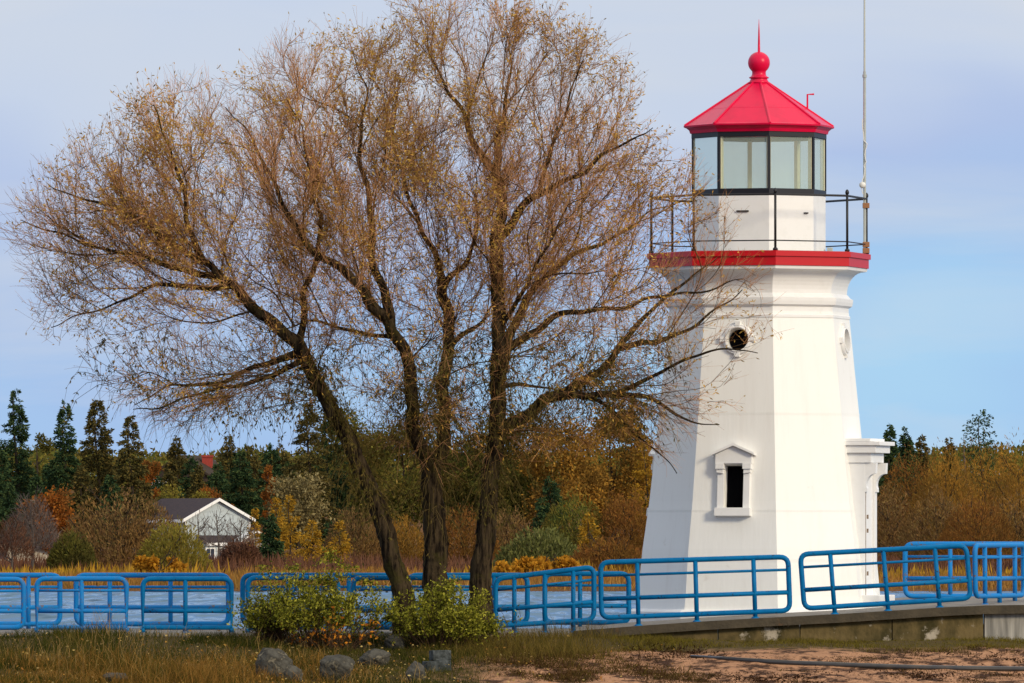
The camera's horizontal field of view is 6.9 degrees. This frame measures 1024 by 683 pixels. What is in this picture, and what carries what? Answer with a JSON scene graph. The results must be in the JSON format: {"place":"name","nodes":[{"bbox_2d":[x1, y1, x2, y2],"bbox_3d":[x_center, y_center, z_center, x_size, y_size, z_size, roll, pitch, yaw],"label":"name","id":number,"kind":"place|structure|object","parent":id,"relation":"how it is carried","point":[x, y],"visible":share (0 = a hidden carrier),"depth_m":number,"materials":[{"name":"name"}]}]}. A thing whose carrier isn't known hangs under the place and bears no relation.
{"place":"outdoors","nodes":[
{"label":"outdoors","id":0,"kind":"place"},
{"bbox_2d":[0,591,1020,627],"bbox_3d":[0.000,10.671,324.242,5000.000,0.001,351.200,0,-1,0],"label":"water","id":1,"kind":"structure","parent":0,"point":[151,598],"depth_m":402.79,"materials":[{"name":"liquid"}]},
{"bbox_2d":[0,564,1020,590],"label":"reeds","id":2,"kind":"object","parent":1,"relation":"on","point":[235,577],"visible":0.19,"depth_m":483.40,"materials":[{"name":"plant"}]},
{"bbox_2d":[0,636,1023,682],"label":"ground","id":3,"kind":"structure","parent":0,"point":[787,652],"depth_m":142.15,"materials":[{"name":"sand"}]},
{"bbox_2d":[0,635,416,682],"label":"dry grass","id":4,"kind":"structure","parent":3,"relation":"on","point":[206,665],"depth_m":138.65,"materials":[{"name":"plant"}]},
{"bbox_2d":[0,603,465,682],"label":"dry stalks","id":5,"kind":"object","parent":3,"relation":"on","point":[109,620],"visible":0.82,"depth_m":142.15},
{"bbox_2d":[0,619,491,682],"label":"grass","id":6,"kind":"structure","parent":3,"relation":"on","point":[79,632],"depth_m":143.18,"materials":[{"name":"plant"}]},
{"bbox_2d":[235,583,299,644],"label":"leafy shrub","id":7,"kind":"object","parent":3,"relation":"on","point":[275,630],"visible":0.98,"depth_m":144.65,"materials":[{"name":"green plant"}]},
{"bbox_2d":[255,648,292,679],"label":"rock","id":8,"kind":"object","parent":3,"relation":"on","point":[278,660],"visible":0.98,"depth_m":138.81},
{"bbox_2d":[0,628,572,635],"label":"pier deck","id":9,"kind":"structure","parent":3,"relation":"on","point":[164,632],"depth_m":147.46,"materials":[{"name":"concrete"}]},
{"bbox_2d":[0,577,25,629],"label":"railing panel","id":10,"kind":"object","parent":9,"relation":"on","point":[22,590],"visible":1,"depth_m":147.02,"materials":[{"name":"blue paint"}]},
{"bbox_2d":[0,573,61,628],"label":"railing panel","id":11,"kind":"object","parent":9,"relation":"on","point":[29,623],"visible":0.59,"depth_m":148.80,"materials":[{"name":"blue paint"}]},
{"bbox_2d":[34,576,128,631],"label":"railing panel","id":12,"kind":"object","parent":9,"relation":"on","point":[81,610],"visible":0.96,"depth_m":147.02,"materials":[{"name":"blue paint"}]},
{"bbox_2d":[74,573,229,625],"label":"railing panel","id":13,"kind":"object","parent":9,"relation":"on","point":[170,605],"visible":0.56,"depth_m":148.80,"materials":[{"name":"blue paint"}]},
{"bbox_2d":[140,576,233,631],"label":"railing panel","id":14,"kind":"object","parent":9,"relation":"on","point":[185,610],"visible":0.98,"depth_m":147.02,"materials":[{"name":"blue paint"}]},
{"bbox_2d":[245,575,340,631],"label":"railing panel","id":15,"kind":"object","parent":9,"relation":"on","point":[249,581],"visible":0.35,"depth_m":147.03,"materials":[{"name":"blue paint"}]},
{"bbox_2d":[240,573,393,628],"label":"railing panel","id":16,"kind":"object","parent":9,"relation":"on","point":[243,580],"visible":0.24,"depth_m":148.81,"materials":[{"name":"blue paint"}]},
{"bbox_2d":[351,575,469,629],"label":"railing panel","id":17,"kind":"object","parent":9,"relation":"on","point":[413,577],"visible":0.25,"depth_m":147.03,"materials":[{"name":"blue paint"}]},
{"bbox_2d":[410,573,529,622],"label":"railing panel","id":18,"kind":"object","parent":9,"relation":"on","point":[494,576],"visible":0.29,"depth_m":148.81,"materials":[{"name":"blue paint"}]},
{"bbox_2d":[493,565,596,632],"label":"railing panel","id":19,"kind":"object","parent":9,"relation":"on","point":[573,603],"visible":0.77,"depth_m":147.03,"materials":[{"name":"blue paint"}]},
{"bbox_2d":[226,546,404,647],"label":"leafy shrub","id":20,"kind":"object","parent":3,"relation":"on","point":[318,605],"visible":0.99,"depth_m":144.40,"materials":[{"name":"green plant"}]},
{"bbox_2d":[281,606,381,652],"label":"leafy shrub","id":21,"kind":"object","parent":3,"relation":"on","point":[340,635],"visible":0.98,"depth_m":143.91,"materials":[{"name":"green plant"}]},
{"bbox_2d":[319,654,354,682],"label":"rock","id":22,"kind":"object","parent":3,"relation":"on","point":[341,663],"visible":0.98,"depth_m":138.46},
{"bbox_2d":[0,630,681,682],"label":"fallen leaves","id":23,"kind":"object","parent":3,"relation":"on","point":[513,680],"visible":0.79,"depth_m":141.48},
{"bbox_2d":[357,648,390,665],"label":"rock","id":24,"kind":"object","parent":3,"relation":"on","point":[380,656],"visible":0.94,"depth_m":141.76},
{"bbox_2d":[0,0,793,634],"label":"willow tree","id":25,"kind":"object","parent":3,"relation":"on","point":[170,254],"visible":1,"depth_m":145.16,"materials":[{"name":"brown plant"}]},
{"bbox_2d":[422,650,451,671],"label":"concrete block","id":26,"kind":"object","parent":3,"relation":"on","point":[439,659],"depth_m":140.78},
{"bbox_2d":[377,563,509,651],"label":"leafy shrub","id":27,"kind":"object","parent":3,"relation":"on","point":[460,618],"visible":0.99,"depth_m":144.13,"materials":[{"name":"green plant"}]},
{"bbox_2d":[395,614,629,670],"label":"tall grass","id":28,"kind":"structure","parent":3,"relation":"on","point":[537,638],"depth_m":143.92,"materials":[{"name":"plant"}]},
{"bbox_2d":[441,640,755,682],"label":"dead weeds","id":29,"kind":"object","parent":3,"relation":"on","point":[568,669],"visible":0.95,"depth_m":140.94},
{"bbox_2d":[467,643,1023,682],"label":"beach weeds","id":30,"kind":"object","parent":3,"relation":"on","point":[688,677],"visible":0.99,"depth_m":140.49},
{"bbox_2d":[477,642,1023,682],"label":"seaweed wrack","id":31,"kind":"object","parent":3,"relation":"on","point":[808,677],"visible":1,"depth_m":140.45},
{"bbox_2d":[573,596,1023,636],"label":"ramp","id":32,"kind":"structure","parent":3,"relation":"on","point":[972,605],"depth_m":146.93,"materials":[{"name":"concrete"}]},
{"bbox_2d":[547,571,630,626],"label":"railing panel","id":33,"kind":"object","parent":32,"relation":"on","point":[627,585],"visible":0.44,"depth_m":148.80,"materials":[{"name":"blue paint"}]},
{"bbox_2d":[598,554,791,625],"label":"railing panel","id":34,"kind":"object","parent":32,"relation":"on","point":[754,593],"visible":1,"depth_m":147.03,"materials":[{"name":"blue paint"}]},
{"bbox_2d":[798,543,972,613],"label":"railing panel","id":35,"kind":"object","parent":32,"relation":"on","point":[939,600],"visible":1,"depth_m":147.03,"materials":[{"name":"blue paint"}]},
{"bbox_2d":[903,541,1023,598],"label":"railing panel","id":36,"kind":"object","parent":32,"relation":"on","point":[906,577],"visible":0.45,"depth_m":151.91,"materials":[{"name":"blue paint"}]},
{"bbox_2d":[972,543,1023,603],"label":"railing panel","id":37,"kind":"object","parent":32,"relation":"on","point":[999,578],"visible":0.98,"depth_m":148.26,"materials":[{"name":"blue paint"}]},
{"bbox_2d":[588,631,1023,652],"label":"turf","id":38,"kind":"structure","parent":3,"relation":"on","point":[655,640],"depth_m":145.47,"materials":[{"name":"plant"}]},
{"bbox_2d":[608,614,1023,641],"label":"retaining wall","id":39,"kind":"structure","parent":3,"relation":"on","point":[1011,626],"depth_m":147.05,"materials":[{"name":"concrete"}]},
{"bbox_2d":[690,655,1023,670],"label":"buried pipe","id":40,"kind":"object","parent":3,"relation":"on","point":[892,666],"visible":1,"depth_m":140.95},
{"bbox_2d":[0,477,1023,590],"bbox_3d":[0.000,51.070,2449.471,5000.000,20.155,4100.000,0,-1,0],"label":"shore","id":41,"kind":"structure","parent":0,"point":[540,589],"depth_m":628.21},
{"bbox_2d":[0,483,24,538],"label":"spruce tree","id":42,"kind":"object","parent":41,"relation":"on","point":[9,490],"visible":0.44,"depth_m":805.21,"materials":[{"name":"green plant"}]},
{"bbox_2d":[0,389,39,530],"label":"spruce tree","id":43,"kind":"object","parent":41,"relation":"on","point":[19,428],"visible":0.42,"depth_m":842.55,"materials":[{"name":"green plant"}]},
{"bbox_2d":[0,513,44,568],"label":"bare tree","id":44,"kind":"object","parent":41,"relation":"on","point":[16,543],"visible":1,"depth_m":632.44,"materials":[{"name":"brown plant"}]},
{"bbox_2d":[1,486,63,566],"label":"bare tree","id":45,"kind":"object","parent":41,"relation":"on","point":[48,537],"visible":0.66,"depth_m":652.12,"materials":[{"name":"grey plant"}]},
{"bbox_2d":[21,432,55,489],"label":"poplar tree","id":46,"kind":"object","parent":41,"relation":"on","point":[43,446],"visible":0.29,"depth_m":862.95,"materials":[{"name":"green plant"}]},
{"bbox_2d":[17,484,78,554],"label":"maple tree","id":47,"kind":"object","parent":41,"relation":"on","point":[55,502],"visible":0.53,"depth_m":739.77,"materials":[{"name":"orange plant"}]},
{"bbox_2d":[44,399,80,508],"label":"spruce tree","id":48,"kind":"object","parent":41,"relation":"on","point":[64,470],"visible":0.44,"depth_m":836.71,"materials":[{"name":"green plant"}]},
{"bbox_2d":[45,527,97,570],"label":"bush","id":49,"kind":"object","parent":41,"relation":"on","point":[81,550],"visible":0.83,"depth_m":632.01,"materials":[{"name":"green"}]},
{"bbox_2d":[59,466,100,547],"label":"spruce tree","id":50,"kind":"object","parent":41,"relation":"on","point":[79,489],"visible":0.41,"depth_m":805.28,"materials":[{"name":"green plant"}]},
{"bbox_2d":[70,399,125,554],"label":"spruce tree","id":51,"kind":"object","parent":41,"relation":"on","point":[103,441],"visible":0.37,"depth_m":828.03,"materials":[{"name":"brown plant"}]},
{"bbox_2d":[88,474,129,548],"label":"spruce tree","id":52,"kind":"object","parent":41,"relation":"on","point":[109,482],"visible":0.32,"depth_m":805.22,"materials":[{"name":"green plant"}]},
{"bbox_2d":[52,484,190,567],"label":"willow thicket","id":53,"kind":"object","parent":41,"relation":"on","point":[125,540],"visible":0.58,"depth_m":641.32,"materials":[{"name":"brown"}]},
{"bbox_2d":[105,415,153,557],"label":"spruce tree","id":54,"kind":"object","parent":41,"relation":"on","point":[137,471],"visible":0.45,"depth_m":822.52,"materials":[{"name":"green plant"}]},
{"bbox_2d":[124,480,156,543],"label":"spruce tree","id":55,"kind":"object","parent":41,"relation":"on","point":[147,490],"visible":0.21,"depth_m":805.29,"materials":[{"name":"green plant"}]},
{"bbox_2d":[131,548,187,572],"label":"amber bush","id":56,"kind":"object","parent":41,"relation":"on","point":[144,562],"visible":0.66,"depth_m":543.75,"materials":[{"name":"orange plant"}]},
{"bbox_2d":[132,515,212,572],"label":"bush","id":57,"kind":"object","parent":41,"relation":"on","point":[183,540],"visible":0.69,"depth_m":612.24,"materials":[{"name":"green"}]},
{"bbox_2d":[162,435,190,492],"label":"spruce tree","id":58,"kind":"object","parent":41,"relation":"on","point":[173,465],"visible":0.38,"depth_m":948.13,"materials":[{"name":"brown plant"}]},
{"bbox_2d":[133,498,268,561],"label":"white house","id":59,"kind":"structure","parent":41,"relation":"on","point":[186,509],"depth_m":800.06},
{"bbox_2d":[203,461,235,506],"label":"spruce tree","id":60,"kind":"object","parent":41,"relation":"on","point":[215,480],"visible":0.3,"depth_m":891.04,"materials":[{"name":"green plant"}]},
{"bbox_2d":[208,434,243,503],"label":"spruce tree","id":61,"kind":"object","parent":41,"relation":"on","point":[227,454],"visible":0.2,"depth_m":936.80,"materials":[{"name":"green plant"}]},
{"bbox_2d":[217,537,263,566],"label":"willow thicket","id":62,"kind":"object","parent":41,"relation":"on","point":[238,549],"visible":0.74,"depth_m":681.16,"materials":[{"name":"brown"}]},
{"bbox_2d":[223,449,265,525],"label":"spruce tree","id":63,"kind":"object","parent":41,"relation":"on","point":[238,473],"visible":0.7,"depth_m":902.28,"materials":[{"name":"green plant"}]},
{"bbox_2d":[252,442,284,521],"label":"spruce tree","id":64,"kind":"object","parent":41,"relation":"on","point":[276,469],"visible":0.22,"depth_m":919.59,"materials":[{"name":"green plant"}]},
{"bbox_2d":[254,513,286,560],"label":"spruce tree","id":65,"kind":"object","parent":41,"relation":"on","point":[271,546],"visible":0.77,"depth_m":720.82,"materials":[{"name":"green plant"}]},
{"bbox_2d":[277,494,305,561],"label":"larch tree","id":66,"kind":"object","parent":41,"relation":"on","point":[291,539],"visible":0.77,"depth_m":730.97,"materials":[{"name":"yellow plant"}]},
{"bbox_2d":[263,469,335,556],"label":"birch tree","id":67,"kind":"object","parent":41,"relation":"on","point":[283,489],"visible":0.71,"depth_m":815.73,"materials":[{"name":"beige plant"}]},
{"bbox_2d":[270,402,341,555],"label":"spruce tree","id":68,"kind":"object","parent":41,"relation":"on","point":[298,466],"visible":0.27,"depth_m":850.97,"materials":[{"name":"green plant"}]},
{"bbox_2d":[299,519,327,563],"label":"larch tree","id":69,"kind":"object","parent":41,"relation":"on","point":[316,550],"visible":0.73,"depth_m":711.32,"materials":[{"name":"yellow plant"}]},
{"bbox_2d":[292,421,362,548],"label":"spruce tree","id":70,"kind":"object","parent":41,"relation":"on","point":[340,482],"visible":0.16,"depth_m":861.99,"materials":[{"name":"green plant"}]},
{"bbox_2d":[323,520,354,563],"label":"larch tree","id":71,"kind":"object","parent":41,"relation":"on","point":[343,549],"visible":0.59,"depth_m":701.49,"materials":[{"name":"yellow plant"}]},
{"bbox_2d":[320,504,382,563],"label":"willow thicket","id":72,"kind":"object","parent":41,"relation":"on","point":[358,545],"visible":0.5,"depth_m":739.85,"materials":[{"name":"brown"}]},
{"bbox_2d":[308,394,404,530],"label":"oak tree","id":73,"kind":"object","parent":41,"relation":"on","point":[339,441],"visible":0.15,"depth_m":873.30,"materials":[{"name":"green plant"}]},
{"bbox_2d":[362,513,423,561],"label":"willow thicket","id":74,"kind":"object","parent":41,"relation":"on","point":[410,541],"visible":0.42,"depth_m":744.56,"materials":[{"name":"brown"}]},
{"bbox_2d":[345,414,463,548],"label":"oak tree","id":75,"kind":"object","parent":41,"relation":"on","point":[396,485],"visible":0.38,"depth_m":855.54,"materials":[{"name":"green plant"}]},
{"bbox_2d":[418,499,500,561],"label":"willow thicket","id":76,"kind":"object","parent":41,"relation":"on","point":[460,550],"visible":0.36,"depth_m":749.30,"materials":[{"name":"brown"}]},
{"bbox_2d":[415,423,510,548],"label":"oak tree","id":77,"kind":"object","parent":41,"relation":"on","point":[465,490],"visible":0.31,"depth_m":855.35,"materials":[{"name":"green plant"}]},
{"bbox_2d":[473,506,539,558],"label":"willow thicket","id":78,"kind":"object","parent":41,"relation":"on","point":[507,535],"visible":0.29,"depth_m":754.64,"materials":[{"name":"brown"}]},
{"bbox_2d":[0,555,1019,579],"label":"meadow grass","id":79,"kind":"structure","parent":41,"relation":"on","point":[127,569],"depth_m":547.87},
{"bbox_2d":[0,548,1020,574],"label":"brush","id":80,"kind":"object","parent":41,"relation":"on","point":[376,561],"visible":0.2,"depth_m":650.34,"materials":[{"name":"plant"}]},
{"bbox_2d":[0,440,1023,491],"bbox_3d":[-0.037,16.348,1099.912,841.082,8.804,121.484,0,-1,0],"label":"wood","id":81,"kind":"object","parent":41,"relation":"on","point":[149,456],"visible":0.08,"depth_m":1066.02,"materials":[{"name":"green plant"}]},
{"bbox_2d":[467,407,557,528],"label":"oak tree","id":82,"kind":"object","parent":41,"relation":"on","point":[523,483],"visible":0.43,"depth_m":849.17,"materials":[{"name":"brown plant"}]},
{"bbox_2d":[511,556,552,572],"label":"amber bush","id":83,"kind":"object","parent":41,"relation":"on","point":[525,563],"visible":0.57,"depth_m":534.23,"materials":[{"name":"orange plant"}]},
{"bbox_2d":[492,521,579,567],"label":"sage shrub","id":84,"kind":"object","parent":41,"relation":"on","point":[551,548],"visible":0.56,"depth_m":611.81,"materials":[{"name":"green plant"}]},
{"bbox_2d":[528,474,575,538],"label":"spruce tree","id":85,"kind":"object","parent":41,"relation":"on","point":[543,509],"visible":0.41,"depth_m":799.39,"materials":[{"name":"green plant"}]},
{"bbox_2d":[509,413,615,530],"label":"oak tree","id":86,"kind":"object","parent":41,"relation":"on","point":[590,484],"visible":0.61,"depth_m":844.26,"materials":[{"name":"brown plant"}]},
{"bbox_2d":[539,486,609,556],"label":"willow thicket","id":87,"kind":"object","parent":41,"relation":"on","point":[567,530],"visible":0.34,"depth_m":759.83,"materials":[{"name":"brown"}]},
{"bbox_2d":[577,511,603,559],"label":"larch tree","id":88,"kind":"object","parent":41,"relation":"on","point":[584,528],"visible":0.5,"depth_m":726.07,"materials":[{"name":"yellow plant"}]},
{"bbox_2d":[570,529,641,570],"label":"willow thicket","id":89,"kind":"object","parent":41,"relation":"on","point":[593,554],"visible":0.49,"depth_m":602.17,"materials":[{"name":"brown"}]},
{"bbox_2d":[568,401,656,533],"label":"oak tree","id":90,"kind":"object","parent":41,"relation":"on","point":[625,487],"visible":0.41,"depth_m":861.24,"materials":[{"name":"brown plant"}]},
{"bbox_2d":[596,485,646,555],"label":"willow thicket","id":91,"kind":"object","parent":41,"relation":"on","point":[625,530],"visible":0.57,"depth_m":759.42,"materials":[{"name":"brown"}]},
{"bbox_2d":[624,425,651,542],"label":"larch tree","id":92,"kind":"object","parent":41,"relation":"on","point":[639,476],"visible":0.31,"depth_m":856.85,"materials":[{"name":"brown plant"}]},
{"bbox_2d":[877,423,905,523],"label":"spruce tree","id":93,"kind":"object","parent":41,"relation":"on","point":[894,451],"visible":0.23,"depth_m":842.49,"materials":[{"name":"green plant"}]},
{"bbox_2d":[877,480,917,558],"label":"willow thicket","id":94,"kind":"object","parent":41,"relation":"on","point":[891,532],"visible":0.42,"depth_m":759.85,"materials":[{"name":"brown"}]},
{"bbox_2d":[881,426,923,532],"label":"spruce tree","id":95,"kind":"object","parent":41,"relation":"on","point":[906,442],"visible":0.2,"depth_m":856.67,"materials":[{"name":"green plant"}]},
{"bbox_2d":[877,442,951,555],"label":"distant willow tree","id":96,"kind":"object","parent":41,"relation":"on","point":[904,487],"visible":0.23,"depth_m":805.15,"materials":[{"name":"brown plant"}]},
{"bbox_2d":[893,484,974,562],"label":"willow thicket","id":97,"kind":"object","parent":41,"relation":"on","point":[925,530],"visible":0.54,"depth_m":700.69,"materials":[{"name":"brown"}]},
{"bbox_2d":[905,436,983,553],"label":"distant willow tree","id":98,"kind":"object","parent":41,"relation":"on","point":[953,491],"visible":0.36,"depth_m":789.36,"materials":[{"name":"brown plant"}]},
{"bbox_2d":[931,488,1020,563],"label":"willow thicket","id":99,"kind":"object","parent":41,"relation":"on","point":[978,533],"visible":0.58,"depth_m":690.67,"materials":[{"name":"brown"}]},
{"bbox_2d":[956,409,1000,499],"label":"pine tree","id":100,"kind":"object","parent":41,"relation":"on","point":[979,420],"visible":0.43,"depth_m":862.66,"materials":[{"name":"green plant"}]},
{"bbox_2d":[945,431,1023,536],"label":"distant willow tree","id":101,"kind":"object","parent":41,"relation":"on","point":[982,481],"visible":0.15,"depth_m":799.50,"materials":[{"name":"brown plant"}]},
{"bbox_2d":[981,489,1023,563],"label":"willow thicket","id":102,"kind":"object","parent":41,"relation":"on","point":[1018,527],"visible":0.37,"depth_m":700.85,"materials":[{"name":"brown"}]},
{"bbox_2d":[981,427,1023,540],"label":"distant willow tree","id":103,"kind":"object","parent":41,"relation":"on","point":[1019,485],"visible":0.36,"depth_m":779.74,"materials":[{"name":"brown plant"}]},
{"bbox_2d":[0,0,1023,474],"label":"sky","id":104,"kind":"structure","parent":0,"point":[936,314],"materials":[{"name":"blue"}]},
{"bbox_2d":[629,25,894,622],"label":"lighthouse","id":105,"kind":"object","parent":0,"point":[790,464],"visible":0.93,"depth_m":150.05,"materials":[{"name":"white paint"}]},
{"bbox_2d":[711,443,755,516],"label":"window","id":106,"kind":"structure","parent":105,"relation":"in","point":[739,477],"depth_m":149.61,"materials":[{"name":"white paint"}]},
{"bbox_2d":[859,0,869,252],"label":"antenna mast","id":107,"kind":"object","parent":105,"relation":"on","point":[862,184],"visible":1,"depth_m":151.66,"materials":[{"name":"grey"}]},
{"bbox_2d":[845,438,894,607],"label":"doorway","id":108,"kind":"structure","parent":105,"relation":"in","point":[867,465],"depth_m":150.41,"materials":[{"name":"white paint"}]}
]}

